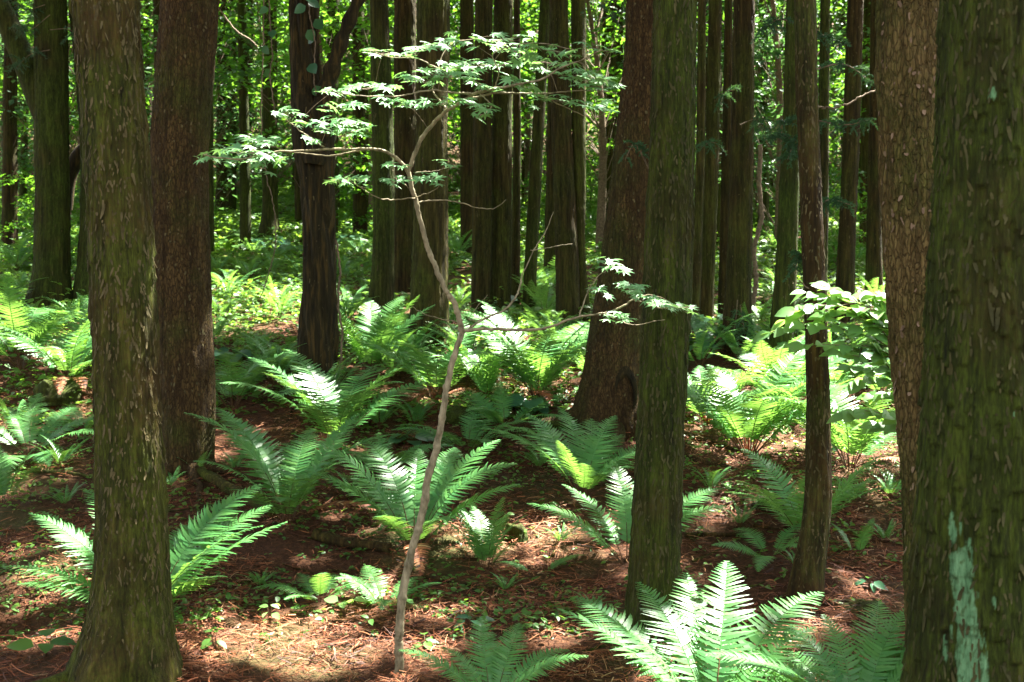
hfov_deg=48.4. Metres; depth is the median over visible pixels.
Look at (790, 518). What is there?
wood fern
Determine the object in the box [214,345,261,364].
broadleaf plant
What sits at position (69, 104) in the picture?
understory tree
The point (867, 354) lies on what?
broadleaf plant
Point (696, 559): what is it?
fallen branch
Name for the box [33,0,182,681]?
cedar tree
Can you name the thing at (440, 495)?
wood fern
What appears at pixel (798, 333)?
wood fern
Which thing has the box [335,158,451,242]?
understory bush
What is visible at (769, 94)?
understory tree
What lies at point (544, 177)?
understory bush
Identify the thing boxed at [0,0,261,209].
understory tree
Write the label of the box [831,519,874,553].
wood fern
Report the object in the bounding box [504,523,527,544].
mossy stump
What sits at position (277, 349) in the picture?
wood fern
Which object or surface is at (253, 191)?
understory bush
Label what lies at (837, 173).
understory bush
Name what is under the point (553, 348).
wood fern
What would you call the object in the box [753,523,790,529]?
fallen twig
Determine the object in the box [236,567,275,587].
wood fern
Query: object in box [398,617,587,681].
wood fern
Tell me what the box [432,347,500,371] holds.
wood fern
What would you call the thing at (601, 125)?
understory tree
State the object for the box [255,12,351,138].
understory tree
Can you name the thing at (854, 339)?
wood fern
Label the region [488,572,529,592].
wood fern
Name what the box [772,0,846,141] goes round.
understory tree
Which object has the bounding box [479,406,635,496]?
wood fern
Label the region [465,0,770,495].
pine tree
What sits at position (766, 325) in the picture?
wood fern
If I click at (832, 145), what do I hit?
understory tree
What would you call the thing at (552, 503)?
seedling
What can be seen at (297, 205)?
cedar tree
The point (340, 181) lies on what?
understory bush
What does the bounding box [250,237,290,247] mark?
broadleaf plant
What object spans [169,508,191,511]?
fallen twig
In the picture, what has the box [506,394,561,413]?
broadleaf plant
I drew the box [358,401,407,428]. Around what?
wood fern
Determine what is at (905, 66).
pine tree
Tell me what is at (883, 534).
wood fern
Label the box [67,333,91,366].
wood fern
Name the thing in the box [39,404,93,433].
wood fern
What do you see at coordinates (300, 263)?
wood fern
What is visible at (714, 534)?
fallen branch
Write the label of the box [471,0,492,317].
cedar tree
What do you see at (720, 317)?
broadleaf plant
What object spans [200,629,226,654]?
seedling
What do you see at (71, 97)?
understory tree
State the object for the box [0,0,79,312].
cedar tree
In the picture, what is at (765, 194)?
cedar tree
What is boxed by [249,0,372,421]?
dead tree
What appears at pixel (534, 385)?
wood fern
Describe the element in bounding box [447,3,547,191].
understory tree
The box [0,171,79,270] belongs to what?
understory bush
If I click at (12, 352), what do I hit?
wood fern
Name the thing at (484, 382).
wood fern
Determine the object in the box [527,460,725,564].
wood fern
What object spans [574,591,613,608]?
wood fern
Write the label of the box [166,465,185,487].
wood fern
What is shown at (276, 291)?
wood fern
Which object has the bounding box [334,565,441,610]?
wood fern
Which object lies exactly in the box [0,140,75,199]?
understory bush
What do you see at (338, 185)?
cedar tree
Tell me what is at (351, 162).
understory bush
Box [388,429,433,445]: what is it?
broadleaf plant
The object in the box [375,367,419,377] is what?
broadleaf plant
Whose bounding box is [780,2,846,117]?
understory tree
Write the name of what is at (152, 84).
understory tree
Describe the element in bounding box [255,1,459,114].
understory tree
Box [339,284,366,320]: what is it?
wood fern
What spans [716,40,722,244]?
cedar tree
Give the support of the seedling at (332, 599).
on the ground
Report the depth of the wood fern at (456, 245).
21.21 m
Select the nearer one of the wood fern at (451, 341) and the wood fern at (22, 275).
the wood fern at (451, 341)
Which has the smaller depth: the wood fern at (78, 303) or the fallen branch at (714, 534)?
the fallen branch at (714, 534)
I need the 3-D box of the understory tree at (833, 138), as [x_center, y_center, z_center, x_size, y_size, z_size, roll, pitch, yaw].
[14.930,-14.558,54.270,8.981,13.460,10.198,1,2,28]
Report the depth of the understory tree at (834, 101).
37.34 m
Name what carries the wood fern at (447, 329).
on the ground
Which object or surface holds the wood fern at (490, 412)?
on the ground
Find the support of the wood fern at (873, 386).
on the ground
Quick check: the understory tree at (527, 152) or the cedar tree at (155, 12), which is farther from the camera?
the understory tree at (527, 152)
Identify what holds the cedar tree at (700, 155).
on the ground
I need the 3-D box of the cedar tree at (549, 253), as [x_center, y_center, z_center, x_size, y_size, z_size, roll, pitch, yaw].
[1.353,-10.063,17.905,4.616,18.984,3.740,0,2,13]
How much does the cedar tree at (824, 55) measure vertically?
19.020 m
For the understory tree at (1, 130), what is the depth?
46.83 m
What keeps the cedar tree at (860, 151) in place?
on the ground
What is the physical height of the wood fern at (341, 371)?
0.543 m
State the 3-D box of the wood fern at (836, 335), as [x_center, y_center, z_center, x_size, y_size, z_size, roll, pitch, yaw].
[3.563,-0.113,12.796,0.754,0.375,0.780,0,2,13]
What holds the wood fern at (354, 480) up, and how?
on the ground
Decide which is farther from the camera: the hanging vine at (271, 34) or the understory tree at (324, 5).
the understory tree at (324, 5)
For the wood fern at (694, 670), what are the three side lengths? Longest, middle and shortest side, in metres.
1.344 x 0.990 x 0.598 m
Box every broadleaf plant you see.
[214,227,239,239]
[214,237,257,249]
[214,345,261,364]
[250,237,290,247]
[278,244,302,254]
[336,233,362,244]
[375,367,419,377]
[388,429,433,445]
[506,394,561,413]
[527,306,555,324]
[555,326,585,345]
[689,334,718,356]
[691,313,722,336]
[796,329,804,340]
[831,352,872,381]
[860,340,888,359]
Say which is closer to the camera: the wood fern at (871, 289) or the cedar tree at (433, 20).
the cedar tree at (433, 20)
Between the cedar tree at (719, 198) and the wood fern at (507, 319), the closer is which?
the wood fern at (507, 319)
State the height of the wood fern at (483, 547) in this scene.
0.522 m
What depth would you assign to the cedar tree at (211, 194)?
20.64 m
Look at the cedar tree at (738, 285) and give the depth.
12.21 m
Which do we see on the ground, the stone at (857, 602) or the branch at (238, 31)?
the stone at (857, 602)
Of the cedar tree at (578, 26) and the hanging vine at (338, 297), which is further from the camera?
the cedar tree at (578, 26)
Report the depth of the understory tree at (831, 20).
40.08 m
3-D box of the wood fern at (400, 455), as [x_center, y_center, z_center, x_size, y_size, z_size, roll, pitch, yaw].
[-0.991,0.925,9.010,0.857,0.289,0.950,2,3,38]
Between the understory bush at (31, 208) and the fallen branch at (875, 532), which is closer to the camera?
the fallen branch at (875, 532)
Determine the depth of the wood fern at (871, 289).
16.03 m
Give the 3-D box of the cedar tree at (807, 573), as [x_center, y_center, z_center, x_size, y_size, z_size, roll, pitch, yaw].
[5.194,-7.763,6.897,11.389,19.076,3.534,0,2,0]
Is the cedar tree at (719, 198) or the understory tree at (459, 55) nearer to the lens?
the cedar tree at (719, 198)
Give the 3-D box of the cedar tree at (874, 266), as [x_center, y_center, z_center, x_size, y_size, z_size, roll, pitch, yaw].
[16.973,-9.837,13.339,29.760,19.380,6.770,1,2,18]
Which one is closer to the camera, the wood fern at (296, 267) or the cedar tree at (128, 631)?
the cedar tree at (128, 631)
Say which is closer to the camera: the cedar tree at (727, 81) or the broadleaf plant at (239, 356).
the broadleaf plant at (239, 356)
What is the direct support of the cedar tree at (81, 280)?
on the ground
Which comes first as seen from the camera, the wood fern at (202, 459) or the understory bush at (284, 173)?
the wood fern at (202, 459)
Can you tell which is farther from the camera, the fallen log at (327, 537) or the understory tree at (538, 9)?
the understory tree at (538, 9)
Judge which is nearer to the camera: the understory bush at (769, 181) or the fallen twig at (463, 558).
the fallen twig at (463, 558)
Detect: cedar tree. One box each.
[0,0,17,254]
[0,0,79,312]
[1,39,3,193]
[17,0,24,181]
[19,2,30,204]
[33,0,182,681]
[68,0,88,318]
[142,0,152,144]
[153,0,159,81]
[208,101,214,257]
[215,0,230,211]
[226,0,237,210]
[237,0,251,253]
[247,0,253,180]
[257,0,279,236]
[291,145,293,192]
[294,160,301,222]
[327,0,338,232]
[327,0,339,206]
[352,4,367,235]
[364,0,368,218]
[365,0,394,326]
[393,0,416,292]
[408,0,450,351]
[460,0,473,254]
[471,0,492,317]
[490,0,512,310]
[511,0,520,306]
[521,4,530,198]
[522,0,549,313]
[544,27,555,286]
[549,0,581,327]
[571,0,590,322]
[581,0,722,677]
[601,0,616,214]
[616,0,622,130]
[691,0,706,314]
[695,0,772,354]
[697,0,708,168]
[700,0,721,320]
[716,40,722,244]
[717,0,732,317]
[749,0,877,631]
[757,0,769,223]
[768,0,798,368]
[769,37,773,187]
[798,187,800,231]
[818,0,830,294]
[833,0,863,339]
[838,4,845,157]
[857,91,861,214]
[859,0,870,247]
[864,0,882,298]
[900,0,1023,681]
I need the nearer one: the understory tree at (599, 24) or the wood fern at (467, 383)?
the wood fern at (467, 383)
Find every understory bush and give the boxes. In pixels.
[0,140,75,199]
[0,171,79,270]
[214,176,232,228]
[236,166,261,195]
[252,118,292,189]
[291,164,351,197]
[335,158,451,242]
[338,139,352,186]
[447,128,459,186]
[455,140,524,187]
[521,152,597,217]
[586,138,598,183]
[586,154,598,199]
[753,156,775,199]
[798,181,882,268]
[829,149,841,196]
[829,153,859,220]
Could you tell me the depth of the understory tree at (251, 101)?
32.16 m
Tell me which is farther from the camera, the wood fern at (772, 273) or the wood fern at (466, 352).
the wood fern at (772, 273)
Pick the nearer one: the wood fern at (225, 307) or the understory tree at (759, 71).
the wood fern at (225, 307)
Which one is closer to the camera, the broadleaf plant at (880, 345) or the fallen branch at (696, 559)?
the fallen branch at (696, 559)
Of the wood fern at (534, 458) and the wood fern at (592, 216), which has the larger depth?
the wood fern at (592, 216)
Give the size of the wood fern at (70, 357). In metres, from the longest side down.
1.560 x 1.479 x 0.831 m
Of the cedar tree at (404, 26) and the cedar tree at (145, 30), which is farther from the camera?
the cedar tree at (145, 30)
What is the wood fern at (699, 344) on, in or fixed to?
on the ground
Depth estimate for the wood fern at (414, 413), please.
10.05 m
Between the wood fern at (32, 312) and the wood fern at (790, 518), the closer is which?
the wood fern at (790, 518)
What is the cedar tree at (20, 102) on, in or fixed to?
on the ground
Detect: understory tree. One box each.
[0,0,153,215]
[0,0,153,228]
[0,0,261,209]
[0,1,71,179]
[0,14,71,188]
[0,14,77,155]
[0,36,33,158]
[17,2,77,148]
[69,8,238,132]
[140,0,293,208]
[143,0,369,175]
[213,0,321,185]
[213,0,456,194]
[213,3,290,194]
[248,0,460,224]
[252,2,324,173]
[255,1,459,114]
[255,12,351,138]
[256,1,393,153]
[278,0,523,170]
[279,0,458,147]
[340,0,512,143]
[358,0,621,169]
[390,0,600,171]
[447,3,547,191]
[448,0,536,148]
[449,0,597,202]
[456,0,763,252]
[512,1,600,147]
[513,0,782,130]
[531,15,623,169]
[570,0,624,138]
[586,1,696,109]
[587,0,783,193]
[694,0,869,249]
[695,0,844,209]
[696,0,862,165]
[723,0,846,158]
[758,2,838,170]
[770,0,861,153]
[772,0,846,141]
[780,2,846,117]
[817,0,862,169]
[829,3,869,152]
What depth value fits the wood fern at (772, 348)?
11.37 m
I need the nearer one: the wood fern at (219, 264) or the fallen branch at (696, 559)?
the fallen branch at (696, 559)
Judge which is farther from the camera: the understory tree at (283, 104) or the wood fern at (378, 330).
the understory tree at (283, 104)
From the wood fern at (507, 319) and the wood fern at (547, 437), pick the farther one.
the wood fern at (507, 319)
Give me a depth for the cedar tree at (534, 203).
15.32 m
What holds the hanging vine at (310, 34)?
hanging from the dead tree at (318, 331)
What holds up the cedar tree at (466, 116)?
on the ground
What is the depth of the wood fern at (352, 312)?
13.89 m
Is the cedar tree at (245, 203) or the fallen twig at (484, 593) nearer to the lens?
the fallen twig at (484, 593)
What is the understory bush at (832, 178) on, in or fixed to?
on the ground
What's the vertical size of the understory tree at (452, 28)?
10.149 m
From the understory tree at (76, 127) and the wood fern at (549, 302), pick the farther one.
the understory tree at (76, 127)
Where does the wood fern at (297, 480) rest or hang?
on the ground
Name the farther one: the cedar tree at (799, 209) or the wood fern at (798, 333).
the cedar tree at (799, 209)
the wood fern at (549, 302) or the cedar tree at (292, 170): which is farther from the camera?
the cedar tree at (292, 170)
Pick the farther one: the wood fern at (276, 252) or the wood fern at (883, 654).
the wood fern at (276, 252)
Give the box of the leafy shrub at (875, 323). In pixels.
[752,281,896,434]
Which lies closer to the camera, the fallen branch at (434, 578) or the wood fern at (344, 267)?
the fallen branch at (434, 578)
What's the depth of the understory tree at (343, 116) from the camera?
34.04 m
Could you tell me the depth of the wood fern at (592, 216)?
30.09 m
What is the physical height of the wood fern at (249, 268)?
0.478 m
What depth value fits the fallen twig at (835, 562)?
7.22 m
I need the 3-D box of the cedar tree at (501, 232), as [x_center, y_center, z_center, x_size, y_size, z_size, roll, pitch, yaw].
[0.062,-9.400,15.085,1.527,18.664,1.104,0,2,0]
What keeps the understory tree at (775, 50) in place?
on the ground
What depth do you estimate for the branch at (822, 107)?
6.75 m
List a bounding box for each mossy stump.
[32,378,81,405]
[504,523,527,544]
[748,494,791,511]
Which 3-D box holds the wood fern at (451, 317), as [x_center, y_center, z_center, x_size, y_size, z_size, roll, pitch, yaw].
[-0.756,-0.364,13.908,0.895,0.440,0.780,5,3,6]
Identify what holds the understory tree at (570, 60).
on the ground
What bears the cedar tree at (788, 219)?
on the ground
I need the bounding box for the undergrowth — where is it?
[0,174,902,648]
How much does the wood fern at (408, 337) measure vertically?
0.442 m
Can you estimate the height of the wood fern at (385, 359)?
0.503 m
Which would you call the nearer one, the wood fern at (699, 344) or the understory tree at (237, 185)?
the wood fern at (699, 344)
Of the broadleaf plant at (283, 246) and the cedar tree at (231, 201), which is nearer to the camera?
the broadleaf plant at (283, 246)
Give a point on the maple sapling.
(653, 300)
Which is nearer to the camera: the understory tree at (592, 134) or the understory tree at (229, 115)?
the understory tree at (229, 115)
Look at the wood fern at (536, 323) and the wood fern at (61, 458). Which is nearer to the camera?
the wood fern at (61, 458)
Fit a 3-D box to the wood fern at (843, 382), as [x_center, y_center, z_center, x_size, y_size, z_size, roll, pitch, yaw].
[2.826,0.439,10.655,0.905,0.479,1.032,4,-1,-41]
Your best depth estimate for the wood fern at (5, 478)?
8.45 m
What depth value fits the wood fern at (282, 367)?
11.10 m
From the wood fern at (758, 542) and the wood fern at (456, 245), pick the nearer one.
the wood fern at (758, 542)
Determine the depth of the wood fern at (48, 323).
11.62 m
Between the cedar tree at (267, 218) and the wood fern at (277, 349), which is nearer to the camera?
the wood fern at (277, 349)
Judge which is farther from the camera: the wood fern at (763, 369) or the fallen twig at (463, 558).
the wood fern at (763, 369)
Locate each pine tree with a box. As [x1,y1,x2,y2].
[82,0,263,505]
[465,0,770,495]
[874,0,939,630]
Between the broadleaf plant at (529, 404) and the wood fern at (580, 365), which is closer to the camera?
the broadleaf plant at (529, 404)
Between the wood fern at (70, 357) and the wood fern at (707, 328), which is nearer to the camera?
the wood fern at (70, 357)
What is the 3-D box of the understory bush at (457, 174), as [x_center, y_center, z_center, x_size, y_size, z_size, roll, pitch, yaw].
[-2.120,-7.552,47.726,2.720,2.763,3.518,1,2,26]
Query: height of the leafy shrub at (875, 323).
2.005 m
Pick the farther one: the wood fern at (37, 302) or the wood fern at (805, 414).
the wood fern at (37, 302)
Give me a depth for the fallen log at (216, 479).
8.62 m
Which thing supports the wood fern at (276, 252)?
on the ground
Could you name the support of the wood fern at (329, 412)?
on the ground
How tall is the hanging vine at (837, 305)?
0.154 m
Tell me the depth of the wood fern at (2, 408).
10.03 m
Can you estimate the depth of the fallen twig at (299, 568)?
7.31 m
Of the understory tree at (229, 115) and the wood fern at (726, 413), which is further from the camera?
the understory tree at (229, 115)
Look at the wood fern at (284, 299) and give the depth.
14.03 m
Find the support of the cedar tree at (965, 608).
on the ground
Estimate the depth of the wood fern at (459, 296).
15.68 m
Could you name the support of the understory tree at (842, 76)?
on the ground
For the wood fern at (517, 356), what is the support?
on the ground
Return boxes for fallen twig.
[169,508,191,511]
[232,580,253,584]
[282,563,325,575]
[329,569,352,575]
[444,597,462,600]
[450,557,489,558]
[471,588,498,596]
[476,597,509,604]
[563,501,580,507]
[743,581,765,586]
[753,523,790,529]
[827,558,858,566]
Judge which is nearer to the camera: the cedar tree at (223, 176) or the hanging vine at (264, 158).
the hanging vine at (264, 158)
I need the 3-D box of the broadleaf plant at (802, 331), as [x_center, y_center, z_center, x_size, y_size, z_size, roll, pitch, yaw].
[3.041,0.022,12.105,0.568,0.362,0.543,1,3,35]
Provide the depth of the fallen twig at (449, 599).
6.71 m
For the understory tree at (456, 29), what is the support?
on the ground
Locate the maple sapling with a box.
[195,30,699,676]
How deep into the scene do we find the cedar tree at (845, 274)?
13.11 m
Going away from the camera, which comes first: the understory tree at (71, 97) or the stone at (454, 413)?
the stone at (454, 413)
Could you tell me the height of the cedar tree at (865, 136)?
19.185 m
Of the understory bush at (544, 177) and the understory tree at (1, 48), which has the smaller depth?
the understory bush at (544, 177)
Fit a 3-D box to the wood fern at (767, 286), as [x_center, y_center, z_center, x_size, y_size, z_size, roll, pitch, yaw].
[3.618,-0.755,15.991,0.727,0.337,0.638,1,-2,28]
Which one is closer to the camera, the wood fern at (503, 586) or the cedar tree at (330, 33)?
the wood fern at (503, 586)
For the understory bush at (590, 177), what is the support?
on the ground
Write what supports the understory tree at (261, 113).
on the ground
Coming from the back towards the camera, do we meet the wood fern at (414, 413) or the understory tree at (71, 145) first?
the understory tree at (71, 145)
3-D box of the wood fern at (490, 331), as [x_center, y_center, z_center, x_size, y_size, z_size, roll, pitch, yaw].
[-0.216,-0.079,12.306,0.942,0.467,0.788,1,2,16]
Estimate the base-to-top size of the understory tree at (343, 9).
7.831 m
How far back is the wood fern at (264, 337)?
12.16 m
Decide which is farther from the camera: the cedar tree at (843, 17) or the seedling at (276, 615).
the cedar tree at (843, 17)
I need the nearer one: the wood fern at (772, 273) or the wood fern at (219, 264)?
the wood fern at (772, 273)
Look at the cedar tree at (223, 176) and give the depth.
33.50 m
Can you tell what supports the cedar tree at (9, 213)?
on the ground
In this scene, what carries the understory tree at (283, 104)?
on the ground
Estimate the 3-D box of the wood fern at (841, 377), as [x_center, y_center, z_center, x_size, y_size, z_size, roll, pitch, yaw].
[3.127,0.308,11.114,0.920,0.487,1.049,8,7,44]
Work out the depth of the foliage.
58.19 m
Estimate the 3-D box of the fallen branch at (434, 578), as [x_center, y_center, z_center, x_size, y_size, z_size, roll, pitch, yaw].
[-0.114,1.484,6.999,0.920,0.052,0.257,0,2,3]
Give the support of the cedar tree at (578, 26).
on the ground
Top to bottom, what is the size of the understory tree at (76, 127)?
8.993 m
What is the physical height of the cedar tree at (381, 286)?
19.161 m
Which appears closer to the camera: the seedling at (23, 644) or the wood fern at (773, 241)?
the seedling at (23, 644)
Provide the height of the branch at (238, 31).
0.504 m
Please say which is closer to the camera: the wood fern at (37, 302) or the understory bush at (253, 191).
the wood fern at (37, 302)
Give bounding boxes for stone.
[444,405,479,424]
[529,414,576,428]
[834,598,891,617]
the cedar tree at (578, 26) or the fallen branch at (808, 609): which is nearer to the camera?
the fallen branch at (808, 609)
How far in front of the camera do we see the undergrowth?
12.63 m
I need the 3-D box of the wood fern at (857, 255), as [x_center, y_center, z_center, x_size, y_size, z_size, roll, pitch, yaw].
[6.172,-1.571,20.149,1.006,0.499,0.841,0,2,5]
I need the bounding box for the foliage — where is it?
[0,0,846,170]
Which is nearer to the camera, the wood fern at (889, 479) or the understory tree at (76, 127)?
the wood fern at (889, 479)
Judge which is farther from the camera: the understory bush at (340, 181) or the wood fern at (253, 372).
the understory bush at (340, 181)
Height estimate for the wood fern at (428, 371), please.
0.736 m
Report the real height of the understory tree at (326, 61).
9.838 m
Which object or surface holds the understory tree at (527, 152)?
on the ground
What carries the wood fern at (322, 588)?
on the ground
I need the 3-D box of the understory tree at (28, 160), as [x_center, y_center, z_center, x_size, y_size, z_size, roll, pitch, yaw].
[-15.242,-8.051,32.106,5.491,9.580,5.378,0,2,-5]
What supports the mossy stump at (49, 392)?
on the ground
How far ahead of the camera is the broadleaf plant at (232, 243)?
22.90 m
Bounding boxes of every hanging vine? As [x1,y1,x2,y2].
[259,0,276,123]
[259,0,276,298]
[294,0,323,95]
[335,240,343,380]
[752,144,763,305]
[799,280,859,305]
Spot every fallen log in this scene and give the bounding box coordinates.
[197,466,279,518]
[311,528,392,552]
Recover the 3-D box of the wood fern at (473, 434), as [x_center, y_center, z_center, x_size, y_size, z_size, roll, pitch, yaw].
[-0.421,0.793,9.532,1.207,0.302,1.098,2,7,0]
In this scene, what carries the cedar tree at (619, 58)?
on the ground
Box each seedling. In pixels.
[6,628,75,656]
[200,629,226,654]
[258,603,279,623]
[324,595,367,617]
[410,632,438,650]
[453,614,495,629]
[535,498,559,510]
[854,576,888,592]
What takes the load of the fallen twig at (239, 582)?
on the ground
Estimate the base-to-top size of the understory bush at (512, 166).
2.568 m
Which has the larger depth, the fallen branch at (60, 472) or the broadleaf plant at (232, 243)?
the broadleaf plant at (232, 243)
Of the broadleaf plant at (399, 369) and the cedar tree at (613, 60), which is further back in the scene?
the cedar tree at (613, 60)
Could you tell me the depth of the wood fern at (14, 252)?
18.62 m
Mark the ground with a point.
(274, 545)
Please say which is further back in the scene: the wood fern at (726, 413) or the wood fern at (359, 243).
the wood fern at (359, 243)
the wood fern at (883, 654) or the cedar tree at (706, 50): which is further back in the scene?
the cedar tree at (706, 50)
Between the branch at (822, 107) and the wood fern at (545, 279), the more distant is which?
the wood fern at (545, 279)
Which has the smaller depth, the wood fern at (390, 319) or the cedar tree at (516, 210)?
the wood fern at (390, 319)
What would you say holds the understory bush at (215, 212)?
on the ground
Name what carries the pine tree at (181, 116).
on the ground
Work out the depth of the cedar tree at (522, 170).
39.50 m
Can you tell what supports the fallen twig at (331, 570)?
on the ground
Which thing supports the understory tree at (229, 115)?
on the ground
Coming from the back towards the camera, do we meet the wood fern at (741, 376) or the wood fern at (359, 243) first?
the wood fern at (359, 243)
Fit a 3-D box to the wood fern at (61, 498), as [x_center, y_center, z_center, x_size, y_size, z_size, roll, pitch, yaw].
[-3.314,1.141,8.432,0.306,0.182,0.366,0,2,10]
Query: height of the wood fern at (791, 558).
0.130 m
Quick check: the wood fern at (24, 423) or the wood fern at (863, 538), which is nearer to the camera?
the wood fern at (863, 538)
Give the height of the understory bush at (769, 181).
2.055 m
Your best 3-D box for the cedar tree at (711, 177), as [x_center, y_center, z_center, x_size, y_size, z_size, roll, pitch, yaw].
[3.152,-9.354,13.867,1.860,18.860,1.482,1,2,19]
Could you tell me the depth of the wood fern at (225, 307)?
14.45 m
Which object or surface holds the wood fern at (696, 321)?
on the ground
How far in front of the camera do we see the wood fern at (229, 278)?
16.34 m
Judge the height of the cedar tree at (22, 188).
19.031 m
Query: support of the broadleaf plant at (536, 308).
on the ground
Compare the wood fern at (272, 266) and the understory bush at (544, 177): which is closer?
the wood fern at (272, 266)
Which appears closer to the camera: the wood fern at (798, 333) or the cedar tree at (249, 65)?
the wood fern at (798, 333)
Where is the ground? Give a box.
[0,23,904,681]
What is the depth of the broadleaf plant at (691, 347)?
12.13 m
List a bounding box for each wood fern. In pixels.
[0,230,33,270]
[0,272,88,369]
[0,277,48,313]
[0,305,91,393]
[0,329,33,359]
[0,393,93,468]
[0,396,47,428]
[0,439,46,506]
[0,484,287,603]
[1,270,29,287]
[17,298,82,327]
[21,299,50,318]
[26,434,93,467]
[33,482,86,507]
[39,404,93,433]
[40,292,87,324]
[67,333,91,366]
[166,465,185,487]
[177,450,211,466]
[184,408,394,528]
[211,254,236,269]
[211,268,264,291]
[212,287,248,317]
[213,310,246,343]
[215,343,305,408]
[215,451,245,469]
[220,349,442,449]
[221,328,283,354]
[224,250,276,278]
[224,333,296,385]
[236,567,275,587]
[239,238,265,254]
[244,335,296,357]
[249,252,286,270]
[250,242,295,261]
[250,284,300,317]
[254,276,300,309]
[254,573,375,603]
[258,346,296,369]
[263,345,378,390]
[278,252,302,278]
[287,254,302,266]
[305,439,519,574]
[329,469,370,498]
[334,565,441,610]
[337,254,370,279]
[338,229,372,254]
[338,291,377,322]
[338,295,434,376]
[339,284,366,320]
[339,432,453,472]
[340,328,418,367]
[350,330,439,377]
[354,302,409,331]
[356,324,506,401]
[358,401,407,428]
[382,394,440,426]
[386,323,432,355]
[387,319,455,362]
[391,407,531,453]
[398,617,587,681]
[415,319,514,358]
[418,333,499,387]
[423,315,492,345]
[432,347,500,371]
[433,335,505,367]
[438,497,528,570]
[448,230,471,256]
[449,299,484,323]
[450,285,470,303]
[454,312,532,349]
[459,349,504,398]
[460,304,589,405]
[461,384,570,428]
[465,300,541,334]
[472,334,566,388]
[474,343,586,397]
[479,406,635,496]
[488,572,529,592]
[497,554,582,573]
[507,445,550,469]
[511,308,587,348]
[512,277,555,310]
[515,275,555,299]
[516,302,582,332]
[520,253,599,294]
[520,259,555,288]
[527,421,569,451]
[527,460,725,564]
[542,522,577,542]
[558,560,834,681]
[570,346,584,370]
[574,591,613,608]
[586,208,596,219]
[636,349,868,456]
[686,358,790,425]
[686,463,735,486]
[688,312,757,369]
[691,312,718,331]
[694,303,761,344]
[694,314,773,365]
[695,335,839,399]
[705,601,904,681]
[713,524,800,571]
[718,500,760,526]
[721,302,769,342]
[724,449,898,536]
[730,328,837,380]
[751,368,899,469]
[752,298,772,326]
[753,277,773,295]
[760,264,802,279]
[762,230,800,244]
[764,304,836,336]
[775,546,794,563]
[785,367,852,392]
[792,399,856,428]
[803,316,859,340]
[828,332,862,365]
[828,358,871,384]
[830,318,879,354]
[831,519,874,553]
[832,475,883,503]
[836,242,865,261]
[838,358,890,391]
[855,273,884,293]
[863,519,899,541]
[864,466,901,498]
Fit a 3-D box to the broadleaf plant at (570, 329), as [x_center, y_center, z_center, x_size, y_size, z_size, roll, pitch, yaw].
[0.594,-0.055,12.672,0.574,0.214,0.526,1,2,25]
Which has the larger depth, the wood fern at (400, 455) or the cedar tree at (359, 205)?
the cedar tree at (359, 205)
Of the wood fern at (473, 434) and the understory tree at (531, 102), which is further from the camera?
the understory tree at (531, 102)
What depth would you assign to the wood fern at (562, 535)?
7.71 m
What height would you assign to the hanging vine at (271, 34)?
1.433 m
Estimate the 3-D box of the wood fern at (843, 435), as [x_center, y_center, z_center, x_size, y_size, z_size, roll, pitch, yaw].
[2.542,0.622,8.742,1.319,0.778,1.398,1,2,27]
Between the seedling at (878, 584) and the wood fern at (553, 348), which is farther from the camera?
the wood fern at (553, 348)
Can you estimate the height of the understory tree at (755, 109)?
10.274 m
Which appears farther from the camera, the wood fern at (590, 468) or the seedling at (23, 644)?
the wood fern at (590, 468)
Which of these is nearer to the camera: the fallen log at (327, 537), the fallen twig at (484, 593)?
the fallen twig at (484, 593)
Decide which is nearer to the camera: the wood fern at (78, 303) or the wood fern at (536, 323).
the wood fern at (536, 323)
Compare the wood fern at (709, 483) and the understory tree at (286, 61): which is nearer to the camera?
the wood fern at (709, 483)
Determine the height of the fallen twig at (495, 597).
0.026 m
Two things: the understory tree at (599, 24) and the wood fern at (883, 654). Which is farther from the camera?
the understory tree at (599, 24)
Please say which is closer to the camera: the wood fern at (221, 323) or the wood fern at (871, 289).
the wood fern at (221, 323)
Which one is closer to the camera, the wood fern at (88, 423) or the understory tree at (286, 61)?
the wood fern at (88, 423)
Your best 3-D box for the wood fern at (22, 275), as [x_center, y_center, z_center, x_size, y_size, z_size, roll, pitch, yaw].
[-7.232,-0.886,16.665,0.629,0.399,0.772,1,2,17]
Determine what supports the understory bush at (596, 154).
on the ground
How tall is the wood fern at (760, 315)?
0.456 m
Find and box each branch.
[10,465,92,478]
[219,9,257,47]
[421,573,566,588]
[564,482,628,489]
[685,532,749,537]
[691,549,717,562]
[777,597,815,613]
[818,89,875,109]
[850,518,889,534]
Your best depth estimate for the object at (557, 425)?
9.79 m
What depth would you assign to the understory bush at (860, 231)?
19.38 m
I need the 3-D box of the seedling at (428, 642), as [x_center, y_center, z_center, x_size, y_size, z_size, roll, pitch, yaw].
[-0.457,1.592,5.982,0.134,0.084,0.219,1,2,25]
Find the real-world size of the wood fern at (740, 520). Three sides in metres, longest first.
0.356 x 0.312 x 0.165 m
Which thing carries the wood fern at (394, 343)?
on the ground
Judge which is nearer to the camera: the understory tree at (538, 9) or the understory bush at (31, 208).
the understory bush at (31, 208)
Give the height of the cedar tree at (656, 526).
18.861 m
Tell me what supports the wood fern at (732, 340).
on the ground
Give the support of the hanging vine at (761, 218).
hanging from the cedar tree at (738, 285)
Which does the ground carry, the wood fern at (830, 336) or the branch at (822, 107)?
the wood fern at (830, 336)
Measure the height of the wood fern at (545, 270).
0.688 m
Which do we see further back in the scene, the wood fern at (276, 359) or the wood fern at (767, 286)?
the wood fern at (767, 286)

